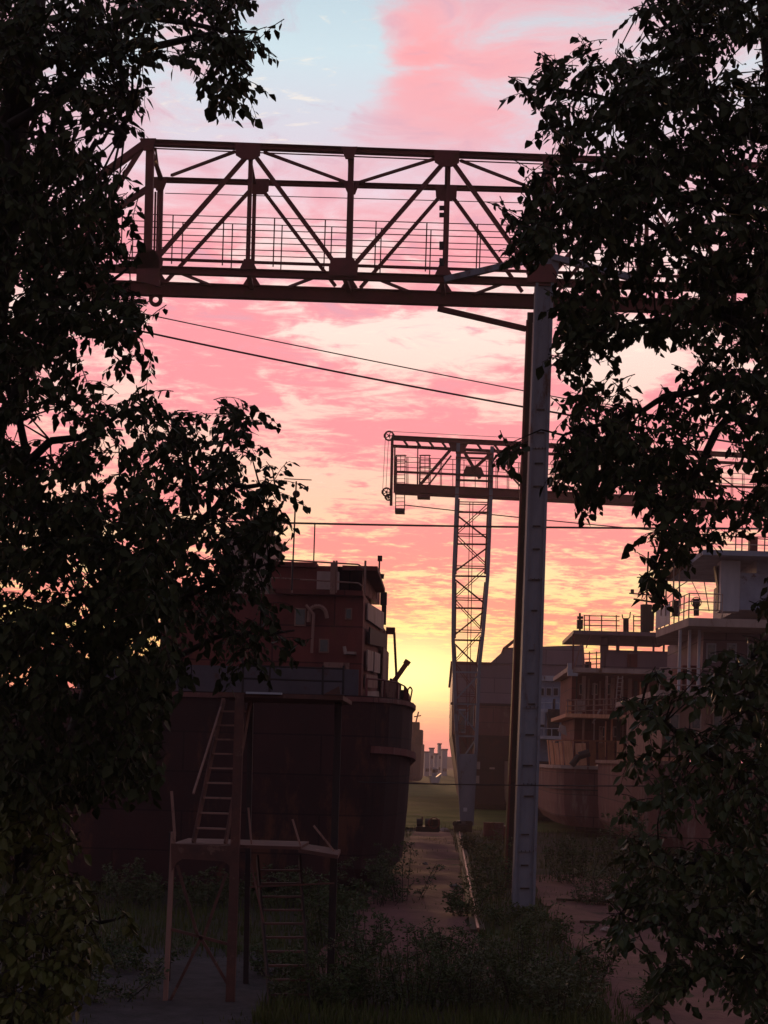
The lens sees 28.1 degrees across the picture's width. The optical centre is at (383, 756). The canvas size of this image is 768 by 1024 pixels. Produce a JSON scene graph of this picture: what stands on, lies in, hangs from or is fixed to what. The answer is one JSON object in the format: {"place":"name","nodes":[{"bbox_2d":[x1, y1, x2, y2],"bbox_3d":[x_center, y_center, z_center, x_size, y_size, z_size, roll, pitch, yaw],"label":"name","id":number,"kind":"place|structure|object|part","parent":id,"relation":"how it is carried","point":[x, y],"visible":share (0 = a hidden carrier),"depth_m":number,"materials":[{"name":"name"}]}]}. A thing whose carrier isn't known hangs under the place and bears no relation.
{"place":"outdoors","nodes":[
{"label":"outdoors","id":0,"kind":"place"},
{"bbox_2d":[0,767,767,1023],"bbox_3d":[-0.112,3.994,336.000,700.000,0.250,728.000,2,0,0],"label":"ground","id":1,"kind":"structure","parent":0,"point":[498,929],"depth_m":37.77,"materials":[{"name":"green plant"}]},
{"bbox_2d":[0,749,147,1023],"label":"shrub","id":2,"kind":"object","parent":1,"relation":"on","point":[65,971],"visible":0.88,"depth_m":9.45,"materials":[{"name":"green plant"}]},
{"bbox_2d":[26,954,169,1003],"bbox_3d":[-4.569,3.440,23.871,2.532,0.957,2.090,2,0,0],"label":"bush","id":3,"kind":"object","parent":1,"relation":"on","point":[109,989],"visible":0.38,"depth_m":24.16,"materials":[{"name":"green plant"}]},
{"bbox_2d":[89,857,164,905],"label":"bush","id":4,"kind":"object","parent":1,"relation":"on","point":[111,878],"visible":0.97,"depth_m":39.85,"materials":[{"name":"green plant"}]},
{"bbox_2d":[82,927,190,971],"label":"bush","id":5,"kind":"object","parent":1,"relation":"on","point":[111,947],"visible":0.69,"depth_m":27.65,"materials":[{"name":"green plant"}]},
{"bbox_2d":[0,946,275,1023],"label":"gravel yard","id":6,"kind":"structure","parent":1,"relation":"on","point":[200,994],"depth_m":24.62,"materials":[{"name":"grey gravel"}]},
{"bbox_2d":[0,0,283,821],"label":"tree","id":7,"kind":"object","parent":1,"relation":"on","point":[123,587],"visible":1,"depth_m":8.70,"materials":[{"name":"green plant"}]},
{"bbox_2d":[0,397,311,985],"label":"tree","id":8,"kind":"object","parent":1,"relation":"on","point":[223,578],"visible":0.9,"depth_m":10.93,"materials":[{"name":"green plant"}]},
{"bbox_2d":[163,866,252,909],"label":"bush","id":9,"kind":"object","parent":1,"relation":"on","point":[205,892],"visible":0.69,"depth_m":39.91,"materials":[{"name":"green plant"}]},
{"bbox_2d":[163,644,351,1010],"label":"stair tower","id":10,"kind":"structure","parent":1,"relation":"on","point":[226,849],"depth_m":24.30,"materials":[{"name":"brown metal"}]},
{"bbox_2d":[237,931,327,977],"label":"bush","id":11,"kind":"object","parent":1,"relation":"on","point":[257,963],"visible":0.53,"depth_m":27.44,"materials":[{"name":"green plant"}]},
{"bbox_2d":[239,863,329,908],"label":"bush","id":12,"kind":"object","parent":1,"relation":"on","point":[282,891],"visible":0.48,"depth_m":39.97,"materials":[{"name":"green plant"}]},
{"bbox_2d":[264,967,347,1008],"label":"bush","id":13,"kind":"object","parent":1,"relation":"on","point":[279,986],"visible":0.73,"depth_m":23.89,"materials":[{"name":"green plant"}]},
{"bbox_2d":[284,946,380,1011],"bbox_3d":[-0.805,3.510,24.341,1.398,1.107,1.447,2,0,18],"label":"bush","id":14,"kind":"object","parent":1,"relation":"on","point":[338,991],"visible":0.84,"depth_m":24.14,"materials":[{"name":"green plant"}]},
{"bbox_2d":[293,871,372,945],"bbox_3d":[-1.117,3.199,32.152,1.539,1.613,1.575,2,0,24],"label":"bush","id":15,"kind":"object","parent":1,"relation":"on","point":[340,910],"visible":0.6,"depth_m":32.07,"materials":[{"name":"green plant"}]},
{"bbox_2d":[326,920,413,1006],"bbox_3d":[-0.238,3.404,25.000,1.478,1.430,1.224,2,0,0],"label":"bush","id":16,"kind":"object","parent":1,"relation":"on","point":[359,951],"visible":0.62,"depth_m":24.97,"materials":[{"name":"green plant"}]},
{"bbox_2d":[337,843,421,906],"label":"bush","id":17,"kind":"object","parent":1,"relation":"on","point":[383,893],"visible":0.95,"depth_m":41.08,"materials":[{"name":"green plant"}]},
{"bbox_2d":[40,138,767,912],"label":"gantry crane","id":18,"kind":"object","parent":1,"relation":"on","point":[150,272],"visible":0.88,"depth_m":40.00,"materials":[{"name":"grey metal"}]},
{"bbox_2d":[366,841,445,902],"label":"bush","id":19,"kind":"object","parent":1,"relation":"on","point":[402,874],"visible":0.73,"depth_m":42.29,"materials":[{"name":"green plant"}]},
{"bbox_2d":[371,929,478,1012],"bbox_3d":[0.647,3.430,24.480,1.750,1.413,1.324,2,0,0],"label":"bush","id":20,"kind":"object","parent":1,"relation":"on","point":[422,975],"visible":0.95,"depth_m":24.39,"materials":[{"name":"green plant"}]},
{"bbox_2d":[401,916,482,957],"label":"bush","id":21,"kind":"object","parent":1,"relation":"on","point":[448,928],"visible":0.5,"depth_m":31.03,"materials":[{"name":"green plant"}]},
{"bbox_2d":[408,920,491,983],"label":"bush","id":22,"kind":"object","parent":1,"relation":"on","point":[442,947],"visible":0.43,"depth_m":27.34,"materials":[{"name":"green plant"}]},
{"bbox_2d":[441,875,494,917],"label":"bush","id":23,"kind":"object","parent":1,"relation":"on","point":[462,904],"visible":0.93,"depth_m":38.32,"materials":[{"name":"green plant"}]},
{"bbox_2d":[458,835,481,852],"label":"bush","id":24,"kind":"object","parent":1,"relation":"on","point":[465,841],"visible":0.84,"depth_m":65.96,"materials":[{"name":"green plant"}]},
{"bbox_2d":[429,935,511,1009],"bbox_3d":[1.396,3.512,24.907,1.180,1.252,1.493,2,0,22],"label":"bush","id":25,"kind":"object","parent":1,"relation":"on","point":[460,991],"visible":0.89,"depth_m":24.74,"materials":[{"name":"green plant"}]},
{"bbox_2d":[456,831,484,933],"bbox_3d":[3.155,4.000,60.500,0.340,0.140,51.040,2,0,2],"label":"crane rail","id":26,"kind":"object","parent":1,"relation":"on","point":[475,926],"visible":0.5,"depth_m":45.56,"materials":[{"name":"metal"}]},
{"bbox_2d":[381,430,765,832],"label":"gantry crane","id":27,"kind":"object","parent":26,"relation":"on","point":[466,767],"visible":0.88,"depth_m":81.96,"materials":[{"name":"grey metal"}]},
{"bbox_2d":[405,505,767,539],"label":"overhead cable","id":28,"kind":"object","parent":27,"relation":"attached to","point":[547,520],"visible":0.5,"depth_m":89.35,"materials":[{"name":"black metal"}]},
{"bbox_2d":[469,828,504,863],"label":"bush","id":29,"kind":"object","parent":1,"relation":"on","point":[492,850],"visible":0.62,"depth_m":57.86,"materials":[{"name":"green plant"}]},
{"bbox_2d":[483,822,494,839],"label":"oil drum","id":30,"kind":"object","parent":1,"relation":"on","point":[487,829],"visible":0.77,"depth_m":75.77,"materials":[{"name":"brown metal"}]},
{"bbox_2d":[466,835,513,899],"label":"bush","id":31,"kind":"object","parent":1,"relation":"on","point":[498,882],"visible":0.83,"depth_m":43.88,"materials":[{"name":"green plant"}]},
{"bbox_2d":[476,900,549,928],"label":"bush","id":32,"kind":"object","parent":1,"relation":"on","point":[496,913],"visible":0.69,"depth_m":37.24,"materials":[{"name":"green plant"}]},
{"bbox_2d":[482,914,557,1006],"bbox_3d":[2.216,3.382,25.509,1.280,1.546,1.724,2,0,22],"label":"bush","id":33,"kind":"object","parent":1,"relation":"on","point":[505,978],"visible":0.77,"depth_m":25.49,"materials":[{"name":"green plant"}]},
{"bbox_2d":[515,898,575,946],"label":"bush","id":34,"kind":"object","parent":1,"relation":"on","point":[558,924],"visible":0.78,"depth_m":32.80,"materials":[{"name":"green plant"}]},
{"bbox_2d":[517,957,609,1022],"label":"bush","id":35,"kind":"object","parent":1,"relation":"on","point":[560,987],"visible":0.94,"depth_m":23.64,"materials":[{"name":"green plant"}]},
{"bbox_2d":[525,923,621,994],"bbox_3d":[3.324,3.503,26.468,1.760,1.278,1.146,2,0,0],"label":"bush","id":36,"kind":"object","parent":1,"relation":"on","point":[598,963],"visible":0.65,"depth_m":26.53,"materials":[{"name":"green plant"}]},
{"bbox_2d":[541,833,616,883],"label":"bush","id":37,"kind":"object","parent":1,"relation":"on","point":[575,853],"visible":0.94,"depth_m":50.12,"materials":[{"name":"green plant"}]},
{"bbox_2d":[585,827,619,837],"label":"keel block","id":38,"kind":"structure","parent":1,"relation":"on","point":[592,831],"depth_m":81.83,"materials":[{"name":"brown wood"}]},
{"bbox_2d":[538,552,680,828],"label":"ship","id":39,"kind":"object","parent":38,"relation":"on","point":[590,731],"visible":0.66,"depth_m":81.90,"materials":[{"name":"beige paint"}]},
{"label":"window","id":40,"kind":"part","parent":39,"relation":"part of","materials":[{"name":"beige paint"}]},
{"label":"window","id":41,"kind":"part","parent":39,"relation":"part of","materials":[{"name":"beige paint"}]},
{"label":"window","id":42,"kind":"part","parent":39,"relation":"part of","materials":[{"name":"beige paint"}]},
{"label":"door","id":43,"kind":"part","parent":39,"relation":"part of","materials":[{"name":"brown metal"}]},
{"bbox_2d":[485,0,767,634],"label":"tree","id":44,"kind":"object","parent":1,"relation":"on","point":[634,106],"visible":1,"depth_m":8.81,"materials":[{"name":"green plant"}]},
{"bbox_2d":[591,808,667,876],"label":"bush","id":45,"kind":"object","parent":1,"relation":"on","point":[616,854],"visible":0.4,"depth_m":53.87,"materials":[{"name":"green plant"}]},
{"bbox_2d":[571,631,767,1023],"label":"tree","id":46,"kind":"object","parent":1,"relation":"on","point":[741,872],"visible":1,"depth_m":10.16,"materials":[{"name":"green plant"}]},
{"bbox_2d":[0,0,767,762],"label":"sky","id":47,"kind":"structure","parent":0,"point":[406,74],"materials":[{"name":"pink"}]},
{"bbox_2d":[309,831,492,985],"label":"dirt path","id":48,"kind":"structure","parent":0,"point":[431,901],"depth_m":41.86,"materials":[{"name":"brown soil"}]},
{"bbox_2d":[320,898,404,958],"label":"bush","id":49,"kind":"object","parent":48,"relation":"on","point":[380,933],"visible":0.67,"depth_m":29.85,"materials":[{"name":"green plant"}]},
{"bbox_2d":[416,817,439,831],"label":"winch","id":50,"kind":"object","parent":48,"relation":"on","point":[432,825],"visible":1,"depth_m":74.04,"materials":[{"name":"metal"}]},
{"bbox_2d":[440,827,448,831],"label":"concrete lump","id":51,"kind":"object","parent":48,"relation":"on","point":[443,829],"visible":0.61,"depth_m":83.06,"materials":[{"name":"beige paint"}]},
{"bbox_2d":[408,769,456,793],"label":"grass field","id":52,"kind":"structure","parent":0,"point":[433,789],"depth_m":212.64,"materials":[{"name":"green plant"}]},
{"bbox_2d":[409,712,423,780],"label":"ship","id":53,"kind":"object","parent":52,"relation":"on","point":[417,765],"visible":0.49,"depth_m":231.00,"materials":[{"name":"paint"}]},
{"bbox_2d":[423,751,429,775],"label":"house","id":54,"kind":"structure","parent":52,"relation":"on","point":[426,763],"depth_m":330.00,"materials":[{"name":"grey concrete"}]},
{"bbox_2d":[429,748,434,774],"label":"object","id":55,"kind":"structure","parent":52,"relation":"on","point":[431,750],"depth_m":360.00,"materials":[{"name":"grey concrete"}]},
{"bbox_2d":[429,767,440,782],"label":"boat","id":56,"kind":"object","parent":52,"relation":"on","point":[433,778],"visible":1,"depth_m":240.00,"materials":[{"name":"white paint"}]},
{"bbox_2d":[433,753,438,775],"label":"house","id":57,"kind":"structure","parent":52,"relation":"on","point":[435,759],"depth_m":320.00,"materials":[{"name":"grey concrete"}]},
{"bbox_2d":[437,743,441,773],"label":"house","id":58,"kind":"structure","parent":52,"relation":"on","point":[439,758],"depth_m":385.00,"materials":[{"name":"grey concrete"}]},
{"bbox_2d":[440,749,447,775],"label":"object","id":59,"kind":"structure","parent":52,"relation":"on","point":[443,771],"depth_m":345.00,"materials":[{"name":"grey concrete"}]},
{"bbox_2d":[134,329,754,445],"bbox_3d":[2.244,-12.546,52.037,27.405,3.384,0.139,2,0,-8],"label":"overhead cable","id":60,"kind":"object","parent":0,"point":[369,377],"visible":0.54,"depth_m":51.60,"materials":[{"name":"black metal"}]},
{"bbox_2d":[141,313,755,434],"bbox_3d":[2.311,-13.499,54.036,28.436,3.760,0.112,2,0,-8],"label":"overhead cable","id":61,"kind":"object","parent":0,"point":[369,360],"visible":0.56,"depth_m":53.61,"materials":[{"name":"black metal"}]},
{"bbox_2d":[172,519,763,529],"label":"overhead cable","id":62,"kind":"object","parent":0,"point":[476,526],"visible":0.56,"depth_m":69.98,"materials":[{"name":"black metal"}]},
{"bbox_2d":[405,793,584,832],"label":"grass field","id":63,"kind":"structure","parent":0,"point":[429,806],"depth_m":110.23,"materials":[{"name":"green plant"}]},
{"bbox_2d":[475,804,506,809],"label":"keel block","id":64,"kind":"structure","parent":63,"relation":"on","point":[498,807],"depth_m":120.84,"materials":[{"name":"brown wood"}]},
{"bbox_2d":[448,639,584,804],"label":"ship","id":65,"kind":"object","parent":64,"relation":"on","point":[494,715],"visible":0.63,"depth_m":118.01,"materials":[{"name":"grey paint"}]},
{"bbox_2d":[538,815,554,821],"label":"keel block","id":66,"kind":"structure","parent":63,"relation":"on","point":[542,818],"depth_m":100.79,"materials":[{"name":"brown wood"}]},
{"bbox_2d":[504,676,589,814],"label":"ship","id":67,"kind":"object","parent":66,"relation":"on","point":[550,700],"visible":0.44,"depth_m":100.00,"materials":[{"name":"white paint"}]},
{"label":"window","id":68,"kind":"part","parent":67,"relation":"part of","materials":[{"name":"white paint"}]},
{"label":"window","id":69,"kind":"part","parent":67,"relation":"part of","materials":[{"name":"grey glass"}]},
{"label":"window","id":70,"kind":"part","parent":67,"relation":"part of","materials":[{"name":"black glass"}]},
{"bbox_2d":[575,826,584,831],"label":"keel block","id":71,"kind":"structure","parent":63,"relation":"on","point":[582,829],"depth_m":87.83,"materials":[{"name":"brown wood"}]},
{"bbox_2d":[358,781,651,786],"bbox_3d":[3.075,0.645,36.000,7.350,0.143,0.028,2,0,0],"label":"overhead cable","id":72,"kind":"object","parent":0,"point":[507,785],"visible":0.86,"depth_m":35.99,"materials":[{"name":"black metal"}]},
{"bbox_2d":[423,757,597,767],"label":"hills","id":73,"kind":"structure","parent":0,"point":[449,762],"depth_m":649.22,"materials":[{"name":"green plant"}]},
{"bbox_2d":[536,875,766,1023],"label":"dirt path","id":74,"kind":"structure","parent":0,"point":[713,1013],"depth_m":31.02,"materials":[{"name":"brown soil"}]},
{"bbox_2d":[556,898,614,902],"bbox_3d":[6.189,4.074,43.150,2.693,0.060,0.160,2,0,15],"label":"plank","id":75,"kind":"object","parent":74,"relation":"on","point":[562,899],"visible":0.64,"depth_m":43.30,"materials":[{"name":"brown wood"}]},
{"bbox_2d":[570,873,617,904],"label":"bush","id":76,"kind":"object","parent":74,"relation":"on","point":[605,892],"visible":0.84,"depth_m":42.92,"materials":[{"name":"green plant"}]},
{"bbox_2d":[600,926,608,931],"bbox_3d":[5.248,4.113,36.458,0.234,0.179,0.240,2,0,0],"label":"concrete lump","id":77,"kind":"object","parent":74,"relation":"on","point":[604,929],"visible":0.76,"depth_m":36.38,"materials":[{"name":"grey concrete"}]},
{"bbox_2d":[580,920,634,923],"bbox_3d":[5.839,4.065,37.450,2.121,0.060,0.160,2,0,8],"label":"plank","id":78,"kind":"object","parent":74,"relation":"on","point":[589,921],"visible":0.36,"depth_m":37.49,"materials":[{"name":"brown wood"}]},
{"bbox_2d":[619,976,674,1010],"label":"bush","id":79,"kind":"object","parent":74,"relation":"on","point":[643,1000],"visible":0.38,"depth_m":24.82,"materials":[{"name":"green plant"}]},
{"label":"keel block","id":80,"kind":"object","parent":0,"visible":0},
{"bbox_2d":[7,478,415,886],"bbox_3d":[-5.443,-2.423,59.369,13.115,12.240,31.263,2,0,0],"label":"ship","id":81,"kind":"object","parent":80,"relation":"on","point":[340,621],"visible":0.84,"depth_m":44.05,"materials":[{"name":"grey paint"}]},
{"bbox_3d":[-2.587,-4.307,47.435,0.357,0.553,0.070,2,0,0],"label":"window frame","id":82,"kind":"part","parent":81,"relation":"part of","materials":[{"name":"beige paint"}]},
{"bbox_3d":[-1.856,-3.418,47.435,0.318,0.435,0.070,2,0,0],"label":"window frame","id":83,"kind":"part","parent":81,"relation":"part of","materials":[{"name":"beige paint"}]},
{"bbox_3d":[-1.478,-2.358,47.400,0.793,1.085,0.100,2,0,0],"label":"door","id":84,"kind":"part","parent":81,"relation":"part of","materials":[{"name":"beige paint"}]},
{"bbox_3d":[-1.096,-4.406,47.435,0.219,0.356,0.070,2,0,0],"label":"window frame","id":85,"kind":"part","parent":81,"relation":"part of","materials":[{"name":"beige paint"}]},
{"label":"keel block","id":86,"kind":"object","parent":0,"visible":0},
{"bbox_2d":[595,525,767,856],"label":"ship","id":87,"kind":"object","parent":86,"relation":"on","point":[737,576],"visible":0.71,"depth_m":61.50,"materials":[{"name":"beige paint"}]},
{"bbox_3d":[11.620,-1.395,61.440,0.413,0.640,0.160,2,0,0],"label":"window","id":88,"kind":"part","parent":87,"relation":"part of","materials":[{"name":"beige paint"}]},
{"bbox_3d":[12.491,-1.395,61.440,0.413,0.640,0.160,2,0,0],"label":"window","id":89,"kind":"part","parent":87,"relation":"part of","materials":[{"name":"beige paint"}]},
{"bbox_3d":[13.322,-4.219,62.520,0.394,0.781,0.160,2,0,0],"label":"window","id":90,"kind":"part","parent":87,"relation":"part of","materials":[{"name":"grey glass"}]},
{"bbox_3d":[13.361,-1.395,61.440,0.413,0.640,0.160,2,0,0],"label":"window","id":91,"kind":"part","parent":87,"relation":"part of","materials":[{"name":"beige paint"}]},
{"bbox_3d":[14.156,-4.219,62.520,0.394,0.781,0.160,2,0,0],"label":"window","id":92,"kind":"part","parent":87,"relation":"part of","materials":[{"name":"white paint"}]},
{"bbox_3d":[14.231,-1.395,61.440,0.413,0.640,0.160,2,0,0],"label":"window","id":93,"kind":"part","parent":87,"relation":"part of","materials":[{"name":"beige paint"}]},
{"bbox_3d":[14.989,-4.219,62.520,0.394,0.781,0.160,2,0,0],"label":"window","id":94,"kind":"part","parent":87,"relation":"part of","materials":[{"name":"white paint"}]}
]}

